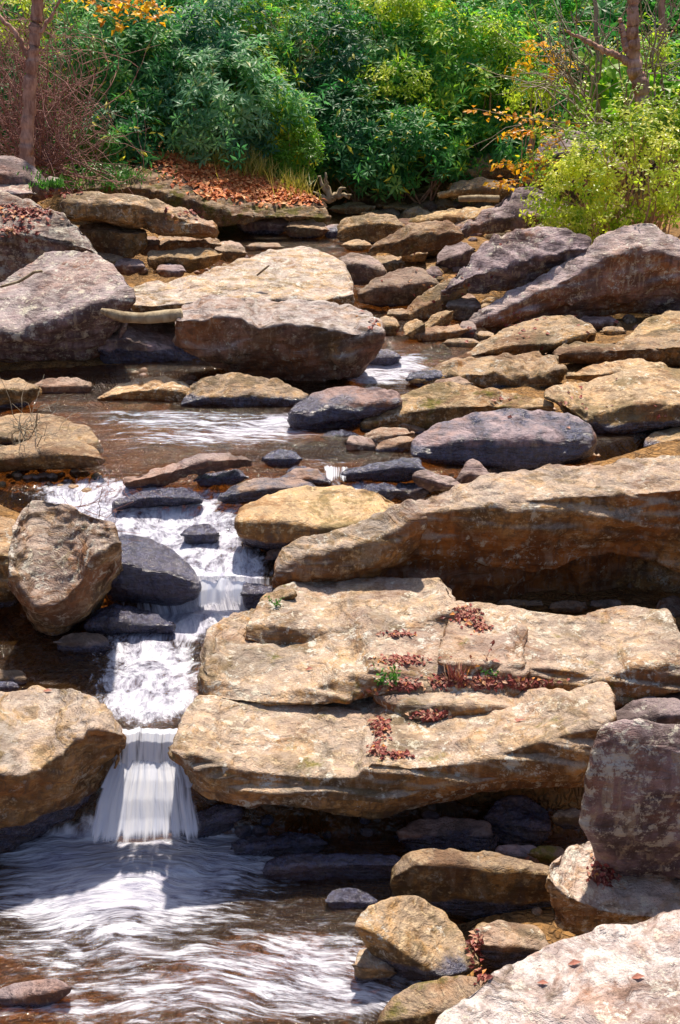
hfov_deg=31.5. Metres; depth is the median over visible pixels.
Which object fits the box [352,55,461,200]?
shrub
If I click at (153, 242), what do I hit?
rock
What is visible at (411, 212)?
pebble
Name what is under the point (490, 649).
dry weed
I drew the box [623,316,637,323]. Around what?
pebble
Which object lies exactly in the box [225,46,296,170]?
shrub
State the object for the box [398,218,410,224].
pebble
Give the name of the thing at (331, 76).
rhododendron bush
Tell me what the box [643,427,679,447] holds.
rock
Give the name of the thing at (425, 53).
rhododendron bush
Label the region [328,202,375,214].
rock
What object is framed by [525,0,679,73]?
rhododendron bush
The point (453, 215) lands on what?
boulder
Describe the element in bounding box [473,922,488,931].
rock
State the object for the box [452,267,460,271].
pebble
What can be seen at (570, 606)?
rock
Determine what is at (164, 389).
rock
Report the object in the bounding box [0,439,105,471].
boulder
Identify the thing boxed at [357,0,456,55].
shrub
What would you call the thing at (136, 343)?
boulder
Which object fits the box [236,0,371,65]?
rhododendron bush
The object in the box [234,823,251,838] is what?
pebble
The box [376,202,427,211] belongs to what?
rock
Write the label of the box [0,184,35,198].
boulder
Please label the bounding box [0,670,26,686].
rock
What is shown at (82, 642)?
rock
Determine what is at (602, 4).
woodland foliage
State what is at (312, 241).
pebble
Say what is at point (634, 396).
boulder
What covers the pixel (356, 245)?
rock
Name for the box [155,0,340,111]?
rhododendron bush
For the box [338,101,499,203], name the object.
rhododendron bush
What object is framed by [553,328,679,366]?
boulder
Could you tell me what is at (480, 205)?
pebble
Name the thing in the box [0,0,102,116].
rhododendron bush
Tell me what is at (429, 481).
rock
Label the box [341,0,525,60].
rhododendron bush
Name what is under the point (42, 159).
bare shrub
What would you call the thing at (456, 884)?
boulder
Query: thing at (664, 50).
shrub
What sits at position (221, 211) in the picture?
boulder
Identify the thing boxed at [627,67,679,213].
broad leaf plant
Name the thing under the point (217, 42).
rhododendron bush
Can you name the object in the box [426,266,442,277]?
pebble
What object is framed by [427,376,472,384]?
rock
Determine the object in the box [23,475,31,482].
pebble
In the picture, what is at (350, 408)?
boulder
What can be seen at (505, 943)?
rock
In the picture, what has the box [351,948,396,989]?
rock
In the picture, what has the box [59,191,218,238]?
boulder
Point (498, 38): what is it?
shrub
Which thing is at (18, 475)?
pebble
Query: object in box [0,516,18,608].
boulder
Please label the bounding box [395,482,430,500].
rock
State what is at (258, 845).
rock
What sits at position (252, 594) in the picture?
rock
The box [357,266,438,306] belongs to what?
boulder
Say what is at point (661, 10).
tree
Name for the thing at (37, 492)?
pebble
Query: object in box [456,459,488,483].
rock
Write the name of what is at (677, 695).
rock
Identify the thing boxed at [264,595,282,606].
seedling
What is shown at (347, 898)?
rock
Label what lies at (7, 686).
rock
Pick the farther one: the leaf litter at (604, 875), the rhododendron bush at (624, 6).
the rhododendron bush at (624, 6)
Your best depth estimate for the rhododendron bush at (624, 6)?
19.76 m
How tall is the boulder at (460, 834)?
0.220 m
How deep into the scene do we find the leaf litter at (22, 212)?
11.98 m
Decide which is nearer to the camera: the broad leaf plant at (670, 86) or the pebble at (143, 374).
the pebble at (143, 374)
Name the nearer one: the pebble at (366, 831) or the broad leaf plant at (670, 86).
the pebble at (366, 831)
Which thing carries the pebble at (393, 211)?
on the ground at (316, 822)
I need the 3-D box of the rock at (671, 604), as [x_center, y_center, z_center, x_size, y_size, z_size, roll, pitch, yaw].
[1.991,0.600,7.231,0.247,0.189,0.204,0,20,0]
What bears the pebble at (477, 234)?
on the ground at (316, 822)
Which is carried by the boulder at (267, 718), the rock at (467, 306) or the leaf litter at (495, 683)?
the leaf litter at (495, 683)
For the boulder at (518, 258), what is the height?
0.696 m
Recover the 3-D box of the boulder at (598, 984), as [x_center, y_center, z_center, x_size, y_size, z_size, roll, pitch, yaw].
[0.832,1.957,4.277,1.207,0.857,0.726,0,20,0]
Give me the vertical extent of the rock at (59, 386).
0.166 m
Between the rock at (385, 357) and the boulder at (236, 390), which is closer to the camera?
the boulder at (236, 390)
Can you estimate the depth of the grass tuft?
5.87 m
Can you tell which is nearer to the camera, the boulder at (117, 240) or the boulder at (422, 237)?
the boulder at (117, 240)
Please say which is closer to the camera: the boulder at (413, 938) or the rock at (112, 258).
the boulder at (413, 938)
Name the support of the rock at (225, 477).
on the stream water
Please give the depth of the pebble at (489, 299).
12.90 m
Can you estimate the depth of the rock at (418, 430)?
8.89 m
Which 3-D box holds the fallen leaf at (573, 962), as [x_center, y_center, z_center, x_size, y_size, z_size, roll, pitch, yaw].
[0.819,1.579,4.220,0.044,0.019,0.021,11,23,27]
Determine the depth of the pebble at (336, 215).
17.66 m
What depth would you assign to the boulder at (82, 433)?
8.76 m
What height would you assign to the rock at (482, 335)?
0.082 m
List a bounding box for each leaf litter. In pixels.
[0,201,64,242]
[44,186,206,223]
[355,243,666,427]
[362,670,569,695]
[364,628,451,668]
[366,708,453,759]
[440,603,493,635]
[464,928,492,985]
[586,853,625,889]
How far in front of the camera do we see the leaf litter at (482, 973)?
4.95 m
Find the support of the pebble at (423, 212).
on the ground at (316, 822)
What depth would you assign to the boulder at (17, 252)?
11.91 m
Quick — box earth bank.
[132,157,326,208]
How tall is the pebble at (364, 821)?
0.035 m
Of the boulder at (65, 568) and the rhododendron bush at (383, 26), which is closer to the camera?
the boulder at (65, 568)
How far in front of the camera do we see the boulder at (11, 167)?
12.83 m
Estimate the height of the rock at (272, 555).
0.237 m
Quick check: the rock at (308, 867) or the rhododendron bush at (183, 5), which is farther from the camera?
the rhododendron bush at (183, 5)
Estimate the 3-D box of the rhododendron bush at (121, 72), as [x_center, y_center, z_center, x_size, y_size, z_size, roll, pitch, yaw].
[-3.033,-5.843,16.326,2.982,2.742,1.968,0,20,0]
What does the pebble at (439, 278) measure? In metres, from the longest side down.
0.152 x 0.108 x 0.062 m
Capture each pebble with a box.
[0,481,5,487]
[13,472,22,480]
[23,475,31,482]
[32,475,40,481]
[35,488,43,495]
[37,472,49,482]
[45,482,52,487]
[47,473,59,481]
[68,484,78,493]
[70,468,80,477]
[80,471,89,477]
[82,487,90,492]
[91,472,101,480]
[92,465,104,470]
[102,468,111,474]
[131,371,140,376]
[138,373,149,378]
[139,268,147,273]
[139,367,147,373]
[185,380,194,385]
[187,375,197,381]
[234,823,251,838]
[252,823,267,835]
[260,814,274,825]
[302,238,317,243]
[316,235,332,243]
[328,210,342,220]
[359,827,372,836]
[360,818,370,824]
[379,208,400,215]
[388,200,406,212]
[398,206,425,218]
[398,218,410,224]
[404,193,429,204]
[408,204,423,207]
[414,210,429,216]
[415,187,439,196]
[417,201,435,211]
[420,807,439,818]
[422,177,439,185]
[425,264,444,273]
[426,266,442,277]
[434,199,460,210]
[436,276,443,280]
[440,266,448,272]
[452,198,477,208]
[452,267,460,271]
[455,219,468,224]
[468,237,477,241]
[471,233,483,236]
[473,202,493,207]
[481,297,497,304]
[485,230,510,238]
[531,906,542,914]
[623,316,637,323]
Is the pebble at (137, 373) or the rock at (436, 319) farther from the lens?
the rock at (436, 319)
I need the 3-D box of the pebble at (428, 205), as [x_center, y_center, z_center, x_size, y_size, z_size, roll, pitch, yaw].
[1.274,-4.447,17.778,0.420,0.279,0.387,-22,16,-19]
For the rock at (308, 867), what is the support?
on the stream water
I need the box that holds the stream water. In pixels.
[0,204,649,1023]
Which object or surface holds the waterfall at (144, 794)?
on the stream water
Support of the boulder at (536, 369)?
on the ground at (316, 822)
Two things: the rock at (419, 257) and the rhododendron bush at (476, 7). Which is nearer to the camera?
the rock at (419, 257)
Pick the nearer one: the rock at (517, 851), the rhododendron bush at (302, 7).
the rock at (517, 851)
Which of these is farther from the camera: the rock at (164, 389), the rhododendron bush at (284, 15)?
the rhododendron bush at (284, 15)
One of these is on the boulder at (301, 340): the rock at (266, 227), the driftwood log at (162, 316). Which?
the driftwood log at (162, 316)
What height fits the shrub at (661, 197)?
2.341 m
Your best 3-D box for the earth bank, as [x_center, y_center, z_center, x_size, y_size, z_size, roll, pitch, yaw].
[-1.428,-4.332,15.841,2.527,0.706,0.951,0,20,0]
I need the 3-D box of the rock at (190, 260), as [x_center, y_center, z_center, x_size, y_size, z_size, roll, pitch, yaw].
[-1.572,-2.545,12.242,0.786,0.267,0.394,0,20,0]
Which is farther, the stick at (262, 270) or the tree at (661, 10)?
the tree at (661, 10)
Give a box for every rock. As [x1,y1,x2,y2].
[0,378,41,413]
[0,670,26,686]
[0,681,19,691]
[0,978,71,1008]
[35,377,93,396]
[46,176,63,196]
[53,632,113,656]
[83,603,175,637]
[97,252,123,264]
[97,376,189,405]
[112,487,203,512]
[114,258,145,275]
[123,453,251,488]
[140,236,160,255]
[147,247,221,273]
[156,264,186,277]
[158,236,221,250]
[180,524,219,545]
[180,804,244,837]
[193,469,248,487]
[214,240,247,261]
[217,477,315,504]
[230,835,291,856]
[237,217,288,236]
[240,546,266,574]
[240,579,274,609]
[245,242,283,250]
[259,589,296,601]
[261,449,302,468]
[262,550,272,572]
[262,853,400,883]
[263,549,280,569]
[272,831,328,854]
[280,467,331,486]
[283,219,329,239]
[285,466,306,472]
[320,429,358,442]
[323,224,338,239]
[325,888,377,914]
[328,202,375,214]
[340,457,425,482]
[341,239,371,250]
[344,435,375,455]
[345,193,390,205]
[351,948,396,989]
[359,210,393,215]
[362,482,399,500]
[365,427,414,445]
[369,349,401,365]
[372,255,404,272]
[374,198,397,204]
[374,436,412,457]
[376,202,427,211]
[376,975,488,1023]
[379,316,399,336]
[386,308,408,320]
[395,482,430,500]
[400,278,467,323]
[400,423,424,437]
[401,252,427,261]
[403,319,425,339]
[405,369,445,387]
[412,470,460,491]
[414,324,469,344]
[424,310,453,327]
[427,245,445,257]
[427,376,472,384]
[432,202,462,208]
[435,241,475,269]
[442,338,478,347]
[445,293,480,321]
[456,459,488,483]
[460,321,476,338]
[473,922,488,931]
[475,920,549,969]
[476,331,493,339]
[495,844,539,862]
[497,599,543,607]
[527,845,564,865]
[548,600,586,613]
[551,807,580,829]
[571,453,600,464]
[579,316,618,330]
[590,599,620,608]
[596,439,612,447]
[600,326,626,334]
[615,697,679,723]
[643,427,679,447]
[656,595,679,617]
[658,693,679,699]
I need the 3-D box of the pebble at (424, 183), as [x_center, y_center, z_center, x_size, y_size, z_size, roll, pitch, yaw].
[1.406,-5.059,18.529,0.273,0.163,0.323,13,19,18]
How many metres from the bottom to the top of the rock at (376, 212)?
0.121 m
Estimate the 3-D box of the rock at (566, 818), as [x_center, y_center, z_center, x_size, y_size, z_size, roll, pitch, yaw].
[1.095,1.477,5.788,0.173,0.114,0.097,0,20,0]
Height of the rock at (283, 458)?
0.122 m
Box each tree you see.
[0,0,60,165]
[566,0,655,142]
[570,0,601,122]
[657,0,679,104]
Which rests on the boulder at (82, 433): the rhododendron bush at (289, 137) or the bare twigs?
the bare twigs
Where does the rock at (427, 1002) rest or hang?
on the ground at (316, 822)
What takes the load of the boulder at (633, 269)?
on the ground at (316, 822)
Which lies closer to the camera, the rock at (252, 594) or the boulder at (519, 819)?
the boulder at (519, 819)
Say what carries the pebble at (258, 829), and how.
on the stream water
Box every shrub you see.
[0,0,71,166]
[0,0,160,222]
[41,160,145,191]
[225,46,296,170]
[228,0,315,170]
[254,0,340,113]
[254,121,329,222]
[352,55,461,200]
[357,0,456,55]
[447,13,526,115]
[495,43,569,187]
[504,40,577,159]
[505,75,679,237]
[524,132,631,244]
[528,130,629,190]
[534,208,586,233]
[587,12,679,205]
[608,89,679,233]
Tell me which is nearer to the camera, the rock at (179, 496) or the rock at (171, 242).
the rock at (179, 496)
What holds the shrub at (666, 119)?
on the ground at (316, 822)
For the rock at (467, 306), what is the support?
on the stream water
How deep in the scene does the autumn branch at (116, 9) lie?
13.90 m
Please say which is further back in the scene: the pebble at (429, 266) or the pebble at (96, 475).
the pebble at (429, 266)
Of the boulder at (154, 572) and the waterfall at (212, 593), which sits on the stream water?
the waterfall at (212, 593)
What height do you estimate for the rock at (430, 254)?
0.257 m
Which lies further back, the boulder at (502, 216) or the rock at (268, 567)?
the boulder at (502, 216)
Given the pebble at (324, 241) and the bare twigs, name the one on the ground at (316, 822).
the pebble at (324, 241)
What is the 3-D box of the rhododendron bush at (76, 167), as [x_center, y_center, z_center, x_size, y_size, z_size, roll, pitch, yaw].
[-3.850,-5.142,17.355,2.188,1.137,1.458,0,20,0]
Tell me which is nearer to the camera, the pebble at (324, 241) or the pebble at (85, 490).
the pebble at (85, 490)
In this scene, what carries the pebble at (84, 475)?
on the stream water
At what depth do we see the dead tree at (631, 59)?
13.04 m
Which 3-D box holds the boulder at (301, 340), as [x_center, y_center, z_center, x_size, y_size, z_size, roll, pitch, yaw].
[-0.517,-1.395,10.344,1.782,0.916,0.982,0,20,0]
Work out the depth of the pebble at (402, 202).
17.76 m
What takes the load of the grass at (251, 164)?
on the ground at (316, 822)
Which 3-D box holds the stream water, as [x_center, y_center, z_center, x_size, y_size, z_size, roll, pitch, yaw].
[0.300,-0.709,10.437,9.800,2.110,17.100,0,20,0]
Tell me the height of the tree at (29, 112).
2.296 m
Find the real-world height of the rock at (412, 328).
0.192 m
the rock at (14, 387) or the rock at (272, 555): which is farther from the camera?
the rock at (14, 387)
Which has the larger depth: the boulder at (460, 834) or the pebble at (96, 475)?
the pebble at (96, 475)
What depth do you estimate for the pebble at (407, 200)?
18.00 m
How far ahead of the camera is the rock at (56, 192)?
13.15 m
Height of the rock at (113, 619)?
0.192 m
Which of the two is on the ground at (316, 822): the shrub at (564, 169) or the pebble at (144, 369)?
the shrub at (564, 169)
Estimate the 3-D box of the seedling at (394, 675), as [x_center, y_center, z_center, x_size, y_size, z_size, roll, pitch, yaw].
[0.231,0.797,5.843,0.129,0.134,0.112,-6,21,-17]
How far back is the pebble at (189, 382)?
10.28 m
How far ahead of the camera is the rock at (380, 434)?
8.71 m
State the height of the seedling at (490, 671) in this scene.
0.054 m
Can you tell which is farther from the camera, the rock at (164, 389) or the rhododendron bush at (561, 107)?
the rhododendron bush at (561, 107)
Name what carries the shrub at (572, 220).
on the ground at (316, 822)
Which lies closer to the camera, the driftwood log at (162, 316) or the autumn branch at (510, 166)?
the driftwood log at (162, 316)
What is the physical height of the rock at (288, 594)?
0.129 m
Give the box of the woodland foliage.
[2,0,679,120]
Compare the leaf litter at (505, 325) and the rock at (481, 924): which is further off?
the leaf litter at (505, 325)
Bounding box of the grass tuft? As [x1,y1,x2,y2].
[442,658,470,681]
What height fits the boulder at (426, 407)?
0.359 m
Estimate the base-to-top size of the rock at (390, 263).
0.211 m
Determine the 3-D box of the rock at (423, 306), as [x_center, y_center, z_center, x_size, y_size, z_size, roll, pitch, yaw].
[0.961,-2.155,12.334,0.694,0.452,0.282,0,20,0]
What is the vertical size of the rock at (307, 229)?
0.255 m
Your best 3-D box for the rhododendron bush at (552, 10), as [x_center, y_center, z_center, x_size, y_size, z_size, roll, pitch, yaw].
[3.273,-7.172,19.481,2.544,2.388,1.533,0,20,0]
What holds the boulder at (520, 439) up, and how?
on the ground at (316, 822)
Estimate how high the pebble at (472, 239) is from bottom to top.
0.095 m
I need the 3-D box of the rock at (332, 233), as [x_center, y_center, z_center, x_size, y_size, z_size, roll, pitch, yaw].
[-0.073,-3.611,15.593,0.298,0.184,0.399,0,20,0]
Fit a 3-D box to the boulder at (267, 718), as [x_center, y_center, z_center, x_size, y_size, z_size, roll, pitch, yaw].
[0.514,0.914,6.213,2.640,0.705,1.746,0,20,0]
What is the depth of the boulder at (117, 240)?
12.44 m
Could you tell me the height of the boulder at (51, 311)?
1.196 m
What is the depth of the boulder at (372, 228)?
14.90 m
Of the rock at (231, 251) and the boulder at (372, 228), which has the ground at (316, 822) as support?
the rock at (231, 251)
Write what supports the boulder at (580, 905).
on the ground at (316, 822)
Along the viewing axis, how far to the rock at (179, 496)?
7.55 m
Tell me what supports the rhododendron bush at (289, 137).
on the ground at (316, 822)
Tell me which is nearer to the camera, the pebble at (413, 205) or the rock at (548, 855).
the rock at (548, 855)
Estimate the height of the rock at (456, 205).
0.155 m
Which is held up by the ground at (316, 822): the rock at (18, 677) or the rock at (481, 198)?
the rock at (481, 198)
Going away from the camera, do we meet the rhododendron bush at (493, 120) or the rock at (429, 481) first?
the rock at (429, 481)
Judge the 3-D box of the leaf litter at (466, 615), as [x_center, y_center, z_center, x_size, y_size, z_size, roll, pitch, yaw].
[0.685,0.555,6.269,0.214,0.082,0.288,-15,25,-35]
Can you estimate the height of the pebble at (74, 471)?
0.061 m
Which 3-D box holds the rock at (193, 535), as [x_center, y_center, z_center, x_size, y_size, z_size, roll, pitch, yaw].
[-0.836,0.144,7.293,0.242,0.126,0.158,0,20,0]
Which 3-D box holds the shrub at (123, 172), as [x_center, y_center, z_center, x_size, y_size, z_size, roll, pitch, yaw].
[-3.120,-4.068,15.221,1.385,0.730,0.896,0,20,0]
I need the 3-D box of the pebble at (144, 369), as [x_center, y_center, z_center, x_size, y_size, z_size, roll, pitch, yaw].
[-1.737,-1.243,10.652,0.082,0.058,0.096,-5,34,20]
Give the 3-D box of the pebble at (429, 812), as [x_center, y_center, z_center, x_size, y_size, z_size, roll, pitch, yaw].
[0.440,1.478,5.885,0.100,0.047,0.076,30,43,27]
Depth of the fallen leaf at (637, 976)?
4.14 m
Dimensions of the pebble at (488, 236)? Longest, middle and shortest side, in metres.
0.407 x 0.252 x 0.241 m
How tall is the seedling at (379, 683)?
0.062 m
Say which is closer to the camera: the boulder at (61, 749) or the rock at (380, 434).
the boulder at (61, 749)
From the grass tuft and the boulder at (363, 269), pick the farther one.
the boulder at (363, 269)
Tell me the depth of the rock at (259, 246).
14.55 m
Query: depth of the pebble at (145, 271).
13.80 m
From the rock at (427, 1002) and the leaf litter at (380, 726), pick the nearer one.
the rock at (427, 1002)
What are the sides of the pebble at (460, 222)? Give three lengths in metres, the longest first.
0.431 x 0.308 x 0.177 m
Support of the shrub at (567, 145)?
on the ground at (316, 822)
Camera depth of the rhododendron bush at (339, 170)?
17.11 m
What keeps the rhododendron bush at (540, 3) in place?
on the ground at (316, 822)
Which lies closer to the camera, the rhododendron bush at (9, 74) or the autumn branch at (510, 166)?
the autumn branch at (510, 166)
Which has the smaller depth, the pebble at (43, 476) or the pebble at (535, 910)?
the pebble at (535, 910)
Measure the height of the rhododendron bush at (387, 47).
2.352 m
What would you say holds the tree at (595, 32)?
on the ground at (316, 822)
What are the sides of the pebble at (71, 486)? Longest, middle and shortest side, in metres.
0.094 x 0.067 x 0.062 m
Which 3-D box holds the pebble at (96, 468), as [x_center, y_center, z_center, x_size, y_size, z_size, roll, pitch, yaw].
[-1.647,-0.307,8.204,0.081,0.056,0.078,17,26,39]
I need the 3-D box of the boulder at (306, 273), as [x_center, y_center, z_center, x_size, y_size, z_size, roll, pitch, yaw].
[-0.930,-2.046,11.353,2.129,0.746,1.360,0,20,0]
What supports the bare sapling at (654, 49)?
on the ground at (316, 822)
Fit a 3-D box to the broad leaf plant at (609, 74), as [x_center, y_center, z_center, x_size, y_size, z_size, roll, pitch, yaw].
[3.181,-4.451,14.822,1.054,2.339,0.975,0,20,0]
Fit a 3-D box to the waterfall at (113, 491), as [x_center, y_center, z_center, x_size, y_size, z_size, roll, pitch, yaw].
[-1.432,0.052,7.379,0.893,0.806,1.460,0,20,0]
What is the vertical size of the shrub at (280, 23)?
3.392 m
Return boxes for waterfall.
[53,464,171,546]
[92,727,197,840]
[198,567,244,606]
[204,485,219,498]
[324,466,346,480]
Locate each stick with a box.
[0,270,42,287]
[257,265,269,275]
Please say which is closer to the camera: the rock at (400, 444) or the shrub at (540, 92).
the rock at (400, 444)
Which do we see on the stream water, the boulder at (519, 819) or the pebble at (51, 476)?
the pebble at (51, 476)
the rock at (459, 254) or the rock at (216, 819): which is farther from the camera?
the rock at (459, 254)
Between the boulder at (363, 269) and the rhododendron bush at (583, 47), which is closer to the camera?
the boulder at (363, 269)
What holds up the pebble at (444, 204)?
on the ground at (316, 822)
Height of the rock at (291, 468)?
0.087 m
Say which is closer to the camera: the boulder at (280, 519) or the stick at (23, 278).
the boulder at (280, 519)
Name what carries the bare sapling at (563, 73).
on the ground at (316, 822)
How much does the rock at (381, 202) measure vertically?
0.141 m
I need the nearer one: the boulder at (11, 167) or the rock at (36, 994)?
the rock at (36, 994)
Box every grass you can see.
[17,163,177,189]
[200,140,354,200]
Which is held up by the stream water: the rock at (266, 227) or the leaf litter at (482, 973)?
the rock at (266, 227)
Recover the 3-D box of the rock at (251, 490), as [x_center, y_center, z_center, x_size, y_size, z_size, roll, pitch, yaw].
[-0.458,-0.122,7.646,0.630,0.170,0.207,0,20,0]
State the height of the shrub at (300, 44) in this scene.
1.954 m
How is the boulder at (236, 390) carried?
on the stream water
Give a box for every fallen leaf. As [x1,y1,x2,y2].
[567,959,580,964]
[632,973,643,978]
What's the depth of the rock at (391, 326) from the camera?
11.58 m
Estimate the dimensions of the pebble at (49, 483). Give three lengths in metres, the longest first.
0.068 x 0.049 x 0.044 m
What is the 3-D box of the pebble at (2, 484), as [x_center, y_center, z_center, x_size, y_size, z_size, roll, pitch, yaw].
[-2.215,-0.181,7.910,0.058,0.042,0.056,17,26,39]
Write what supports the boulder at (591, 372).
on the ground at (316, 822)
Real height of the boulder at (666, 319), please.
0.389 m
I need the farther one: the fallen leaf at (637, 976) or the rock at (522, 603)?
the rock at (522, 603)
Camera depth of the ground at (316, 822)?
6.04 m
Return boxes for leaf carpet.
[129,146,346,207]
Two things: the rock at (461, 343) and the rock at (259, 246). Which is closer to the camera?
the rock at (461, 343)
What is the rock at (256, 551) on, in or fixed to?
on the ground at (316, 822)
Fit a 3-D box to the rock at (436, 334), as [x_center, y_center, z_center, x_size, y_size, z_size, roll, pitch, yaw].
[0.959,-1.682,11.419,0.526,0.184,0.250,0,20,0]
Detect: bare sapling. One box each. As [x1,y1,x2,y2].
[466,0,641,165]
[575,0,679,123]
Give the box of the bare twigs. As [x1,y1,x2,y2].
[0,376,69,445]
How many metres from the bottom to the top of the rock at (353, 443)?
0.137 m
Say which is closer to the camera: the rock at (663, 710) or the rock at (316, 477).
the rock at (663, 710)
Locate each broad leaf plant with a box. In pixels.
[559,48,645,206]
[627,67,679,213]
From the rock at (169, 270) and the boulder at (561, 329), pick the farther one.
the rock at (169, 270)
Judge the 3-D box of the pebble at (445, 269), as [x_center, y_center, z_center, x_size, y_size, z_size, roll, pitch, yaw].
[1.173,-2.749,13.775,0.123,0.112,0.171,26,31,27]
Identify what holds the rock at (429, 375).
on the stream water
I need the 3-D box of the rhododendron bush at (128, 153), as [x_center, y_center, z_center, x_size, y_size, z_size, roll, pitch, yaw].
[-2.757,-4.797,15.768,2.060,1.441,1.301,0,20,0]
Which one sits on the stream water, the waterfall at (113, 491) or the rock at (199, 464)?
the rock at (199, 464)
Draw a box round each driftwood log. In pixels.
[100,308,182,323]
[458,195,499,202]
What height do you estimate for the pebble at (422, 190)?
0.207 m
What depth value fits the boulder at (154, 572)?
6.85 m
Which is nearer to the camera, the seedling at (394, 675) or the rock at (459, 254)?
the seedling at (394, 675)
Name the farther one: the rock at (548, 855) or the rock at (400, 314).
the rock at (400, 314)
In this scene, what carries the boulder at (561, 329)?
on the ground at (316, 822)
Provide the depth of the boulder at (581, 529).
6.86 m
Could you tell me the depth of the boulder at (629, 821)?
4.70 m
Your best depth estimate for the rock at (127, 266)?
12.11 m
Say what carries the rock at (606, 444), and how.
on the ground at (316, 822)
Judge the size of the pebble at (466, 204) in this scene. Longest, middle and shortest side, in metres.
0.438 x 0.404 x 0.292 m
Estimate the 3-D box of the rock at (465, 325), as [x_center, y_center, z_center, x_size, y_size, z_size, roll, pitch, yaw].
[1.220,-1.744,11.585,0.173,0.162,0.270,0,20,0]
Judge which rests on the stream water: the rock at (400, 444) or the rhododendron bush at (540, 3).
the rock at (400, 444)
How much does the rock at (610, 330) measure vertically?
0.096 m
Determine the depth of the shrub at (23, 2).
15.13 m
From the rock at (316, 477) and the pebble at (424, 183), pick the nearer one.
the rock at (316, 477)
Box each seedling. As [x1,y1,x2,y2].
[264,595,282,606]
[372,662,400,688]
[376,676,384,685]
[480,667,498,675]
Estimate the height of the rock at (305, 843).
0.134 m
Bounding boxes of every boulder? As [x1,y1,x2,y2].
[0,156,48,202]
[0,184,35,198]
[0,190,96,280]
[0,250,135,362]
[0,413,103,452]
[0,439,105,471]
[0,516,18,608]
[0,685,126,866]
[7,500,122,639]
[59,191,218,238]
[66,163,331,226]
[78,222,147,257]
[97,323,209,371]
[107,534,201,608]
[131,246,354,323]
[168,576,679,818]
[172,294,385,392]
[181,372,308,413]
[234,484,393,550]
[272,455,679,601]
[287,386,402,433]
[337,213,404,244]
[338,252,386,285]
[354,895,480,990]
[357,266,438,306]
[360,381,553,432]
[370,220,463,256]
[390,848,551,922]
[393,816,498,851]
[406,351,567,388]
[408,205,494,223]
[410,408,596,473]
[435,909,679,1023]
[437,154,521,198]
[440,226,591,296]
[441,315,596,362]
[461,187,567,238]
[468,223,679,332]
[483,795,550,845]
[522,204,634,236]
[544,367,679,441]
[545,841,679,935]
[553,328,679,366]
[566,358,667,381]
[578,718,679,879]
[624,310,679,338]
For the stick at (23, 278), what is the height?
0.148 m
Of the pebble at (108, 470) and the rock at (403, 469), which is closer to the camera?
the rock at (403, 469)
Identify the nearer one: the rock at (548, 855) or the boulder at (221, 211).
the rock at (548, 855)
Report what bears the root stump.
on the ground at (316, 822)
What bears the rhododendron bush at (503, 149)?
on the ground at (316, 822)
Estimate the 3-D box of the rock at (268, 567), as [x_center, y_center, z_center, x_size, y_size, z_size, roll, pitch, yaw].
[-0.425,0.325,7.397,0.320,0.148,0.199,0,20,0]
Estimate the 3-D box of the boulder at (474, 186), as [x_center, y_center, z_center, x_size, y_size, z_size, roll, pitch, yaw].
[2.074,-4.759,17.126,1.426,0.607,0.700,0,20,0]
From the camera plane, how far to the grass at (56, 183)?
13.34 m
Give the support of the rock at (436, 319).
on the stream water
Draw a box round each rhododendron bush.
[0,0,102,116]
[0,19,102,157]
[0,129,131,177]
[17,0,223,168]
[22,0,209,60]
[57,87,203,167]
[100,0,292,156]
[123,0,306,61]
[140,30,331,171]
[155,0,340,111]
[219,68,322,183]
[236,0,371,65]
[244,0,404,168]
[244,2,329,110]
[270,0,457,97]
[287,76,427,215]
[316,1,480,141]
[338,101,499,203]
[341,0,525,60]
[369,0,563,129]
[425,26,570,201]
[429,0,617,61]
[468,118,541,203]
[476,86,632,150]
[478,0,612,118]
[521,11,656,133]
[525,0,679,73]
[563,0,679,69]
[572,24,679,161]
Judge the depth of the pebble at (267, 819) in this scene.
5.86 m
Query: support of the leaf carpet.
on the ground at (316, 822)
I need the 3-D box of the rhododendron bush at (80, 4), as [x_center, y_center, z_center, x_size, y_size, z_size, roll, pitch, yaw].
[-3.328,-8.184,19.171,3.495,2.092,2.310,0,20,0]
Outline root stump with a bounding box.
[313,172,351,203]
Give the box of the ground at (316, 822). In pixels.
[0,0,679,1023]
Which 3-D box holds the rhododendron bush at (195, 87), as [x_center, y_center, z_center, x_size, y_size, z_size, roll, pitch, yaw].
[-1.487,-5.116,16.197,2.766,2.533,1.818,0,20,0]
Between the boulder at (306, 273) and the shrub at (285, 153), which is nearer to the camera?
the boulder at (306, 273)
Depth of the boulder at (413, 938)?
4.92 m
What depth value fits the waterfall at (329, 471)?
7.87 m
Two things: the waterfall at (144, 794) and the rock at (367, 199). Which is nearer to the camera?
the waterfall at (144, 794)
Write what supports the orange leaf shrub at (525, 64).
on the ground at (316, 822)
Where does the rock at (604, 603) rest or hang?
on the ground at (316, 822)
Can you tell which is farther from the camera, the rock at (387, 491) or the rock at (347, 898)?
the rock at (387, 491)
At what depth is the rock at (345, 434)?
8.82 m
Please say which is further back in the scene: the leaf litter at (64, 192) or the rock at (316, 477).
the leaf litter at (64, 192)
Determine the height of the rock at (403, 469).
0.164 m
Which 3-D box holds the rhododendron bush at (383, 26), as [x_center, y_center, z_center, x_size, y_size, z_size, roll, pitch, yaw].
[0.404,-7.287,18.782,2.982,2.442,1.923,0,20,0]
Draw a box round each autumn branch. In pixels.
[74,0,173,36]
[463,105,610,191]
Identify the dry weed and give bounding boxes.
[469,640,494,674]
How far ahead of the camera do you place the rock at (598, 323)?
11.86 m
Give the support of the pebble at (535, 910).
on the ground at (316, 822)
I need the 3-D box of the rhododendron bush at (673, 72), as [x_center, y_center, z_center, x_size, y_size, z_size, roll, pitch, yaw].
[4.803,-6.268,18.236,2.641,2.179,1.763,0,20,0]

